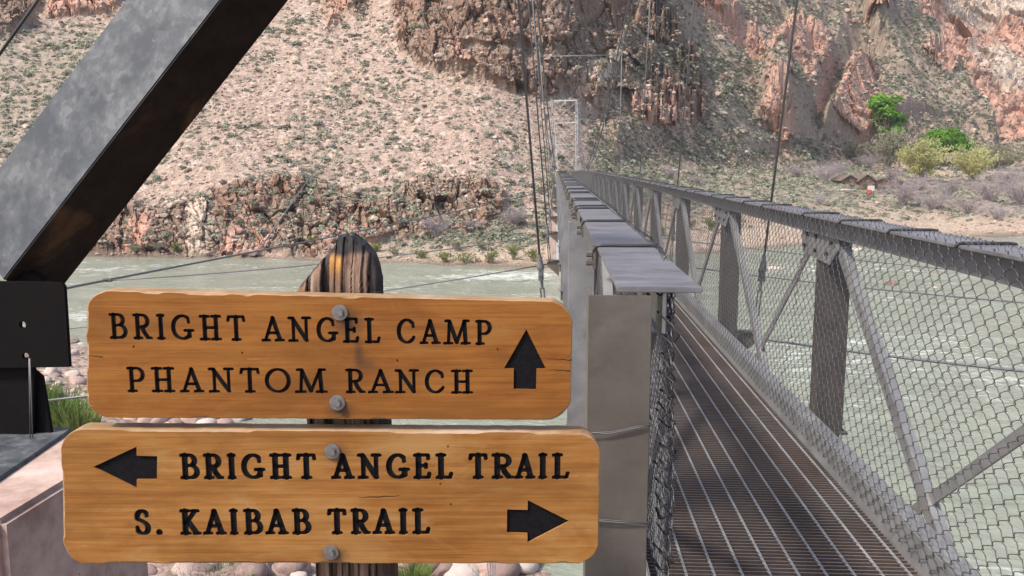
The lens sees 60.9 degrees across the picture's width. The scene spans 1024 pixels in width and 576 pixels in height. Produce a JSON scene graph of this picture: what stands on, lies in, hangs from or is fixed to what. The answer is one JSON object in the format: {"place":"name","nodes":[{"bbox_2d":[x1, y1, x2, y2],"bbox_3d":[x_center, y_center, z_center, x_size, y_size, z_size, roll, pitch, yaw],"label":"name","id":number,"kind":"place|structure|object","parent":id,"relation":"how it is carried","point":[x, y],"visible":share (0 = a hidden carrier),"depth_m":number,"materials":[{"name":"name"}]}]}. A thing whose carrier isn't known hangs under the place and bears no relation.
{"place":"outdoors","nodes":[
{"label":"outdoors","id":0,"kind":"place"},
{"bbox_2d":[0,0,39,55],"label":"guy cable","id":1,"kind":"object","parent":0,"point":[18,27],"visible":1,"depth_m":6.12,"materials":[{"name":"metal"}]},
{"bbox_2d":[25,346,552,575],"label":"river bank","id":2,"kind":"structure","parent":0,"point":[80,362],"depth_m":34.85,"materials":[{"name":"stone"}]},
{"bbox_2d":[44,367,57,373],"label":"cobble","id":3,"kind":"object","parent":2,"relation":"on","point":[48,370],"visible":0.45,"depth_m":37.61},
{"bbox_2d":[49,373,61,376],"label":"cobble","id":4,"kind":"object","parent":2,"relation":"on","point":[56,374],"visible":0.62,"depth_m":37.27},
{"bbox_2d":[46,377,65,404],"bbox_3d":[-17.011,3.859,31.403,1.809,1.111,1.692,-8,11,-44],"label":"grass tuft","id":5,"kind":"object","parent":2,"relation":"on","point":[48,387],"visible":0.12,"depth_m":31.64,"materials":[{"name":"plant"}]},
{"bbox_2d":[46,381,88,426],"bbox_3d":[-15.169,3.964,28.966,2.434,1.467,2.637,-5,10,-33],"label":"grass tuft","id":6,"kind":"object","parent":2,"relation":"on","point":[62,403],"visible":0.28,"depth_m":29.05,"materials":[{"name":"plant"}]},
{"bbox_2d":[64,370,80,376],"bbox_3d":[-19.183,3.776,37.964,0.686,0.343,0.516,-9,20,-11],"label":"cobble","id":7,"kind":"object","parent":2,"relation":"on","point":[70,373],"visible":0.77,"depth_m":37.85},
{"bbox_2d":[0,436,147,575],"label":"concrete pedestal","id":8,"kind":"object","parent":2,"relation":"on","point":[31,521],"visible":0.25,"depth_m":2.34,"materials":[{"name":"concrete"}]},
{"bbox_2d":[0,0,287,480],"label":"tower leg","id":9,"kind":"object","parent":8,"relation":"on","point":[138,89],"visible":1,"depth_m":2.71,"materials":[{"name":"metal"}]},
{"bbox_2d":[70,338,79,343],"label":"cobble","id":10,"kind":"object","parent":2,"relation":"on","point":[74,340],"visible":0.41,"depth_m":46.55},
{"bbox_2d":[71,349,79,355],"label":"cobble","id":11,"kind":"object","parent":2,"relation":"on","point":[74,352],"visible":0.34,"depth_m":42.56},
{"bbox_2d":[50,397,101,431],"bbox_3d":[-14.406,4.215,28.643,2.074,1.184,2.063,0,8,3],"label":"grass tuft","id":12,"kind":"object","parent":2,"relation":"on","point":[82,417],"visible":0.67,"depth_m":28.42,"materials":[{"name":"plant"}]},
{"bbox_2d":[69,376,86,383],"bbox_3d":[-18.372,3.935,36.766,0.738,0.386,0.624,8,15,-12],"label":"cobble","id":13,"kind":"object","parent":2,"relation":"on","point":[77,380],"visible":0.91,"depth_m":36.63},
{"bbox_2d":[137,418,152,422],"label":"cobble","id":14,"kind":"object","parent":2,"relation":"on","point":[143,420],"visible":0.2,"depth_m":30.52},
{"bbox_2d":[148,564,157,575],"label":"cobble","id":15,"kind":"object","parent":2,"relation":"on","point":[152,569],"visible":0.58,"depth_m":18.17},
{"bbox_2d":[148,563,170,567],"bbox_3d":[-7.612,5.902,18.784,0.890,0.561,0.743,11,9,10],"label":"cobble","id":16,"kind":"object","parent":2,"relation":"on","point":[157,565],"visible":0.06,"depth_m":18.45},
{"bbox_2d":[150,418,171,422],"bbox_3d":[-12.695,4.694,31.121,0.877,0.762,1.205,6,16,34],"label":"cobble","id":17,"kind":"object","parent":2,"relation":"on","point":[158,420],"visible":0.16,"depth_m":30.75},
{"bbox_2d":[169,418,183,422],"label":"cobble","id":18,"kind":"object","parent":2,"relation":"on","point":[176,420],"visible":0.45,"depth_m":30.96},
{"bbox_2d":[172,563,193,572],"bbox_3d":[-6.930,5.982,18.424,0.534,0.436,0.693,-1,11,-7],"label":"cobble","id":19,"kind":"object","parent":2,"relation":"on","point":[183,567],"visible":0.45,"depth_m":18.26,"materials":[{"name":"stone"}]},
{"bbox_2d":[180,418,200,422],"bbox_3d":[-11.572,4.819,31.410,0.730,0.495,0.614,1,8,6],"label":"cobble","id":20,"kind":"object","parent":2,"relation":"on","point":[189,420],"visible":0.36,"depth_m":31.21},
{"bbox_2d":[196,418,216,422],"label":"cobble","id":21,"kind":"object","parent":2,"relation":"on","point":[208,420],"visible":0.32,"depth_m":30.96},
{"bbox_2d":[169,562,253,575],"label":"rock","id":22,"kind":"object","parent":2,"relation":"on","point":[225,565],"visible":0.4,"depth_m":18.23,"materials":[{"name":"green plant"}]},
{"bbox_2d":[217,418,233,422],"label":"cobble","id":23,"kind":"object","parent":2,"relation":"on","point":[225,420],"visible":0.32,"depth_m":31.33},
{"bbox_2d":[220,565,235,575],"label":"cobble","id":24,"kind":"object","parent":2,"relation":"on","point":[227,572],"visible":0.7,"depth_m":18.41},
{"bbox_2d":[235,563,267,575],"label":"cobble","id":25,"kind":"object","parent":2,"relation":"on","point":[260,569],"visible":0.59,"depth_m":18.38,"materials":[{"name":"stone"}]},
{"bbox_2d":[265,563,273,575],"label":"cobble","id":26,"kind":"object","parent":2,"relation":"on","point":[268,565],"visible":0.3,"depth_m":18.84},
{"bbox_2d":[271,564,276,574],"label":"cobble","id":27,"kind":"object","parent":2,"relation":"on","point":[273,570],"visible":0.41,"depth_m":18.90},
{"bbox_2d":[290,571,306,575],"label":"cobble","id":28,"kind":"object","parent":2,"relation":"on","point":[299,573],"visible":1,"depth_m":18.73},
{"bbox_2d":[301,563,311,574],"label":"cobble","id":29,"kind":"object","parent":2,"relation":"on","point":[307,569],"visible":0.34,"depth_m":19.08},
{"bbox_2d":[274,562,307,575],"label":"cobble","id":30,"kind":"object","parent":29,"relation":"on","point":[287,569],"visible":0.43,"depth_m":18.83,"materials":[{"name":"stone"}]},
{"bbox_2d":[67,187,550,288],"bbox_3d":[-4.269,-2.591,31.576,1.818,1.224,38.878,2,8,17],"label":"guy cable","id":31,"kind":"object","parent":2,"relation":"attached to","point":[135,274],"visible":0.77,"depth_m":23.65,"materials":[{"name":"metal"}]},
{"bbox_2d":[259,118,351,248],"bbox_3d":[-13.967,-11.823,69.292,0.035,8.801,92.790,-1,8,-8],"label":"stay wire","id":32,"kind":"object","parent":31,"relation":"attached to","point":[296,196],"visible":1,"depth_m":33.99,"materials":[{"name":"metal"}]},
{"bbox_2d":[61,233,599,575],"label":"trail sign","id":33,"kind":"object","parent":2,"relation":"on","point":[344,355],"visible":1,"depth_m":1.57,"materials":[{"name":"brown wood"}]},
{"bbox_2d":[398,563,435,575],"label":"grass tuft","id":34,"kind":"object","parent":2,"relation":"on","point":[414,570],"visible":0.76,"depth_m":19.38,"materials":[{"name":"plant"}]},
{"bbox_2d":[431,563,452,575],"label":"cobble","id":35,"kind":"object","parent":2,"relation":"on","point":[441,569],"visible":0.41,"depth_m":19.69,"materials":[{"name":"stone"}]},
{"bbox_2d":[475,563,495,575],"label":"cobble","id":36,"kind":"object","parent":2,"relation":"on","point":[483,572],"visible":0.41,"depth_m":19.66,"materials":[{"name":"stone"}]},
{"bbox_2d":[487,563,495,575],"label":"bare twig","id":37,"kind":"object","parent":2,"relation":"on","point":[492,569],"visible":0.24,"depth_m":18.20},
{"bbox_2d":[489,563,520,575],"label":"cobble","id":38,"kind":"object","parent":2,"relation":"on","point":[503,569],"visible":0.32,"depth_m":19.72,"materials":[{"name":"stone"}]},
{"bbox_2d":[443,563,478,575],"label":"cobble","id":39,"kind":"object","parent":38,"relation":"on","point":[460,569],"visible":0.52,"depth_m":19.58,"materials":[{"name":"stone"}]},
{"bbox_2d":[519,563,538,574],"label":"cobble","id":40,"kind":"object","parent":2,"relation":"on","point":[529,568],"visible":0.21,"depth_m":20.14,"materials":[{"name":"stone"}]},
{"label":"cobble","id":41,"kind":"object","parent":2,"relation":"on","visible":0},
{"bbox_2d":[402,563,439,572],"bbox_3d":[-2.116,6.343,20.227,1.146,0.577,0.958,2,8,8],"label":"cobble","id":42,"kind":"object","parent":41,"relation":"on","point":[433,564],"visible":0.06,"depth_m":19.84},
{"bbox_2d":[0,0,1023,267],"bbox_3d":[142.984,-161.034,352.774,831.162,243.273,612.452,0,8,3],"label":"canyon slope","id":43,"kind":"structure","parent":0,"point":[800,120],"depth_m":138.49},
{"bbox_2d":[128,243,142,251],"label":"riverside bush","id":44,"kind":"object","parent":43,"relation":"on","point":[133,248],"visible":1,"depth_m":90.65,"materials":[{"name":"green plant"}]},
{"bbox_2d":[150,175,161,180],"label":"desert shrub","id":45,"kind":"object","parent":43,"relation":"on","point":[155,178],"visible":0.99,"depth_m":103.03,"materials":[{"name":"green plant"}]},
{"bbox_2d":[148,242,166,251],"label":"riverside bush","id":46,"kind":"object","parent":43,"relation":"on","point":[157,247],"visible":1,"depth_m":90.65,"materials":[{"name":"green plant"}]},
{"bbox_2d":[170,243,181,252],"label":"riverside bush","id":47,"kind":"object","parent":43,"relation":"on","point":[175,248],"visible":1,"depth_m":90.30,"materials":[{"name":"green plant"}]},
{"bbox_2d":[255,226,266,232],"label":"desert shrub","id":48,"kind":"object","parent":43,"relation":"on","point":[262,229],"visible":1,"depth_m":91.39,"materials":[{"name":"green plant"}]},
{"bbox_2d":[304,196,318,202],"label":"desert shrub","id":49,"kind":"object","parent":43,"relation":"on","point":[311,198],"visible":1,"depth_m":95.86,"materials":[{"name":"green plant"}]},
{"bbox_2d":[307,182,319,187],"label":"desert shrub","id":50,"kind":"object","parent":43,"relation":"on","point":[314,185],"visible":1,"depth_m":99.41,"materials":[{"name":"green plant"}]},
{"bbox_2d":[317,154,330,159],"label":"desert shrub","id":51,"kind":"object","parent":43,"relation":"on","point":[325,158],"visible":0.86,"depth_m":108.27,"materials":[{"name":"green plant"}]},
{"bbox_2d":[322,191,336,195],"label":"desert shrub","id":52,"kind":"object","parent":43,"relation":"on","point":[329,192],"visible":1,"depth_m":98.44,"materials":[{"name":"green plant"}]},
{"bbox_2d":[371,243,382,251],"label":"riverside bush","id":53,"kind":"object","parent":43,"relation":"on","point":[376,247],"visible":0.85,"depth_m":88.79,"materials":[{"name":"green plant"}]},
{"bbox_2d":[384,135,399,139],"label":"desert shrub","id":54,"kind":"object","parent":43,"relation":"on","point":[395,137],"visible":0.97,"depth_m":112.78,"materials":[{"name":"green plant"}]},
{"bbox_2d":[385,243,403,254],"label":"riverside bush","id":55,"kind":"object","parent":43,"relation":"on","point":[394,250],"visible":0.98,"depth_m":86.92,"materials":[{"name":"green plant"}]},
{"bbox_2d":[409,22,423,28],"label":"desert shrub","id":56,"kind":"object","parent":43,"relation":"on","point":[417,26],"visible":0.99,"depth_m":143.05,"materials":[{"name":"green plant"}]},
{"bbox_2d":[409,248,433,258],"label":"riverside bush","id":57,"kind":"object","parent":43,"relation":"on","point":[421,255],"visible":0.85,"depth_m":85.55,"materials":[{"name":"green plant"}]},
{"bbox_2d":[414,213,456,237],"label":"bare bush","id":58,"kind":"object","parent":43,"relation":"on","point":[430,222],"visible":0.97,"depth_m":91.85,"materials":[{"name":"plant"}]},
{"bbox_2d":[434,251,453,261],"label":"riverside bush","id":59,"kind":"object","parent":43,"relation":"on","point":[444,256],"visible":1,"depth_m":83.76,"materials":[{"name":"green plant"}]},
{"bbox_2d":[450,217,462,223],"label":"desert shrub","id":60,"kind":"object","parent":43,"relation":"on","point":[457,219],"visible":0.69,"depth_m":93.56,"materials":[{"name":"green plant"}]},
{"bbox_2d":[450,238,464,250],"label":"riverside bush","id":61,"kind":"object","parent":43,"relation":"on","point":[455,244],"visible":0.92,"depth_m":87.05,"materials":[{"name":"green plant"}]},
{"bbox_2d":[452,251,479,263],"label":"riverside bush","id":62,"kind":"object","parent":43,"relation":"on","point":[466,258],"visible":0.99,"depth_m":82.90,"materials":[{"name":"green plant"}]},
{"bbox_2d":[462,219,484,232],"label":"bare bush","id":63,"kind":"object","parent":43,"relation":"on","point":[472,223],"visible":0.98,"depth_m":92.08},
{"bbox_2d":[473,238,489,248],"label":"riverside bush","id":64,"kind":"object","parent":43,"relation":"on","point":[478,241],"visible":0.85,"depth_m":86.97,"materials":[{"name":"green plant"}]},
{"bbox_2d":[484,249,499,263],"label":"riverside bush","id":65,"kind":"object","parent":43,"relation":"on","point":[490,256],"visible":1,"depth_m":82.45,"materials":[{"name":"green plant"}]},
{"bbox_2d":[488,231,505,238],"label":"desert shrub","id":66,"kind":"object","parent":43,"relation":"on","point":[498,235],"visible":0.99,"depth_m":91.46,"materials":[{"name":"green plant"}]},
{"bbox_2d":[491,218,506,224],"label":"desert shrub","id":67,"kind":"object","parent":43,"relation":"on","point":[497,220],"visible":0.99,"depth_m":93.45,"materials":[{"name":"green plant"}]},
{"bbox_2d":[0,0,1023,251],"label":"desert scrub","id":68,"kind":"object","parent":43,"relation":"on","point":[792,180],"visible":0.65,"depth_m":147.90,"materials":[{"name":"green plant"}]},
{"bbox_2d":[1,0,1023,265],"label":"loose stones","id":69,"kind":"object","parent":43,"relation":"on","point":[513,72],"visible":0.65,"depth_m":133.31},
{"bbox_2d":[507,242,520,259],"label":"riverside bush","id":70,"kind":"object","parent":43,"relation":"on","point":[513,253],"visible":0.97,"depth_m":83.67,"materials":[{"name":"green plant"}]},
{"bbox_2d":[499,203,531,224],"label":"bare bush","id":71,"kind":"object","parent":43,"relation":"on","point":[514,218],"visible":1,"depth_m":93.70,"materials":[{"name":"plant"}]},
{"bbox_2d":[521,248,543,261],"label":"riverside bush","id":72,"kind":"object","parent":43,"relation":"on","point":[533,254],"visible":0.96,"depth_m":82.78,"materials":[{"name":"green plant"}]},
{"bbox_2d":[549,195,559,269],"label":"concrete landing","id":73,"kind":"object","parent":43,"relation":"on","point":[552,242],"visible":0.1,"depth_m":78.53,"materials":[{"name":"concrete"}]},
{"bbox_2d":[550,99,577,258],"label":"bridge tower","id":74,"kind":"structure","parent":43,"relation":"on","point":[557,251],"depth_m":76.93,"materials":[{"name":"metal"}]},
{"bbox_2d":[517,0,1023,575],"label":"suspension bridge","id":75,"kind":"structure","parent":74,"relation":"on","point":[721,454],"depth_m":3.87,"materials":[{"name":"metal"}]},
{"bbox_2d":[48,395,87,400],"bbox_3d":[-2.205,0.785,8.376,4.972,0.703,0.019,0,8,1],"label":"tie cable","id":76,"kind":"object","parent":75,"relation":"attached to","point":[72,397],"visible":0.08,"depth_m":8.46,"materials":[{"name":"metal"}]},
{"bbox_2d":[69,264,546,328],"bbox_3d":[-3.622,0.160,14.172,8.398,1.104,0.019,0,8,-1],"label":"tie cable","id":77,"kind":"object","parent":75,"relation":"attached to","point":[421,284],"visible":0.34,"depth_m":14.19,"materials":[{"name":"metal"}]},
{"bbox_2d":[112,235,545,280],"bbox_3d":[-3.638,-0.693,18.855,9.408,0.739,0.019,-2,8,-16],"label":"tie cable","id":78,"kind":"object","parent":75,"relation":"attached to","point":[317,264],"visible":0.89,"depth_m":18.56,"materials":[{"name":"metal"}]},
{"bbox_2d":[663,238,948,269],"bbox_3d":[7.229,-0.659,18.573,9.212,0.730,0.021,3,9,19],"label":"tie cable","id":79,"kind":"object","parent":75,"relation":"attached to","point":[855,259],"visible":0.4,"depth_m":18.48,"materials":[{"name":"metal"}]},
{"bbox_2d":[689,266,1023,303],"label":"tie cable","id":80,"kind":"object","parent":75,"relation":"attached to","point":[901,291],"visible":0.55,"depth_m":12.80,"materials":[{"name":"metal"}]},
{"bbox_2d":[767,339,1023,372],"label":"tie cable","id":81,"kind":"object","parent":75,"relation":"attached to","point":[923,360],"visible":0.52,"depth_m":7.61,"materials":[{"name":"metal"}]},
{"bbox_2d":[659,166,677,179],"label":"bare bush","id":82,"kind":"object","parent":43,"relation":"on","point":[671,173],"visible":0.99,"depth_m":140.33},
{"bbox_2d":[686,174,712,185],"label":"bare bush","id":83,"kind":"object","parent":43,"relation":"on","point":[695,179],"visible":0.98,"depth_m":140.26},
{"bbox_2d":[703,217,715,231],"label":"riverside bush","id":84,"kind":"object","parent":43,"relation":"on","point":[708,222],"visible":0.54,"depth_m":106.14,"materials":[{"name":"green plant"}]},
{"bbox_2d":[780,162,816,176],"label":"bare bush","id":85,"kind":"object","parent":43,"relation":"on","point":[795,171],"visible":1,"depth_m":181.61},
{"bbox_2d":[801,192,834,204],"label":"bare bush","id":86,"kind":"object","parent":43,"relation":"on","point":[818,201],"visible":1,"depth_m":141.35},
{"bbox_2d":[802,160,848,181],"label":"bare bush","id":87,"kind":"object","parent":43,"relation":"on","point":[827,175],"visible":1,"depth_m":177.29,"materials":[{"name":"plant"}]},
{"bbox_2d":[818,159,855,172],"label":"bare bush","id":88,"kind":"object","parent":43,"relation":"on","point":[837,164],"visible":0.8,"depth_m":198.63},
{"bbox_2d":[845,141,868,163],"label":"willow tree","id":89,"kind":"object","parent":43,"relation":"on","point":[854,150],"visible":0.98,"depth_m":229.96,"materials":[{"name":"grey plant"}]},
{"bbox_2d":[830,174,903,189],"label":"stone hut","id":90,"kind":"object","parent":43,"relation":"on","point":[863,181],"visible":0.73,"depth_m":172.83,"materials":[{"name":"brown stone"}]},
{"bbox_2d":[851,152,884,168],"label":"bare bush","id":91,"kind":"object","parent":43,"relation":"on","point":[869,161],"visible":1,"depth_m":217.09,"materials":[{"name":"plant"}]},
{"bbox_2d":[866,186,874,194],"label":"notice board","id":92,"kind":"object","parent":43,"relation":"on","point":[869,189],"visible":0.73,"depth_m":163.35,"materials":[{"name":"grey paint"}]},
{"bbox_2d":[866,93,907,141],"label":"tall tree","id":93,"kind":"object","parent":43,"relation":"on","point":[883,108],"visible":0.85,"depth_m":239.25,"materials":[{"name":"green plant"}]},
{"bbox_2d":[866,123,915,169],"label":"willow tree","id":94,"kind":"object","parent":43,"relation":"on","point":[890,147],"visible":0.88,"depth_m":215.53,"materials":[{"name":"grey plant"}]},
{"bbox_2d":[880,165,914,178],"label":"bare bush","id":95,"kind":"object","parent":43,"relation":"on","point":[888,172],"visible":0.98,"depth_m":196.75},
{"bbox_2d":[875,177,931,205],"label":"bare bush","id":96,"kind":"object","parent":43,"relation":"on","point":[905,196],"visible":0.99,"depth_m":149.15,"materials":[{"name":"plant"}]},
{"bbox_2d":[899,173,942,190],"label":"bare bush","id":97,"kind":"object","parent":43,"relation":"on","point":[921,183],"visible":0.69,"depth_m":177.97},
{"bbox_2d":[894,137,958,180],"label":"willow tree","id":98,"kind":"object","parent":43,"relation":"on","point":[923,159],"visible":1,"depth_m":193.30,"materials":[{"name":"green plant"}]},
{"bbox_2d":[910,188,964,209],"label":"bare bush","id":99,"kind":"object","parent":43,"relation":"on","point":[932,203],"visible":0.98,"depth_m":145.49,"materials":[{"name":"plant"}]},
{"bbox_2d":[923,175,967,197],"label":"bare bush","id":100,"kind":"object","parent":43,"relation":"on","point":[953,187],"visible":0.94,"depth_m":156.63,"materials":[{"name":"plant"}]},
{"bbox_2d":[919,127,974,164],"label":"green tree","id":101,"kind":"object","parent":43,"relation":"on","point":[952,136],"visible":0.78,"depth_m":234.90,"materials":[{"name":"green plant"}]},
{"bbox_2d":[940,193,1001,213],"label":"bare bush","id":102,"kind":"object","parent":43,"relation":"on","point":[966,209],"visible":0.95,"depth_m":138.49,"materials":[{"name":"plant"}]},
{"bbox_2d":[944,138,1004,182],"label":"willow tree","id":103,"kind":"object","parent":43,"relation":"on","point":[973,161],"visible":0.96,"depth_m":200.41,"materials":[{"name":"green plant"}]},
{"bbox_2d":[958,172,1020,200],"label":"bare bush","id":104,"kind":"object","parent":43,"relation":"on","point":[988,196],"visible":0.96,"depth_m":155.51,"materials":[{"name":"plant"}]},
{"bbox_2d":[966,140,1023,169],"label":"willow tree","id":105,"kind":"object","parent":43,"relation":"on","point":[1017,155],"visible":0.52,"depth_m":232.11,"materials":[{"name":"grey plant"}]},
{"bbox_2d":[971,199,1021,219],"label":"bare bush","id":106,"kind":"object","parent":43,"relation":"on","point":[996,216],"visible":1,"depth_m":128.88,"materials":[{"name":"plant"}]},
{"bbox_2d":[980,164,1023,188],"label":"bare bush","id":107,"kind":"object","parent":43,"relation":"on","point":[1008,177],"visible":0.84,"depth_m":178.58,"materials":[{"name":"plant"}]},
{"bbox_2d":[992,177,1023,204],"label":"bare bush","id":108,"kind":"object","parent":43,"relation":"on","point":[1015,194],"visible":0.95,"depth_m":153.61,"materials":[{"name":"plant"}]},
{"bbox_2d":[0,236,1023,575],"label":"river","id":109,"kind":"structure","parent":0,"point":[284,276],"depth_m":47.97,"materials":[{"name":"liquid"}]},
{"bbox_2d":[884,279,896,284],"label":"river rock","id":110,"kind":"object","parent":109,"relation":"in","point":[893,282],"visible":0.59,"depth_m":69.40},
{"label":"cobble","id":111,"kind":"object","parent":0,"visible":0},
{"bbox_2d":[193,563,215,571],"bbox_3d":[-6.707,6.005,18.681,0.781,0.509,0.877,3,4,-1],"label":"cobble","id":112,"kind":"object","parent":111,"relation":"on","point":[201,568],"visible":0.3,"depth_m":18.42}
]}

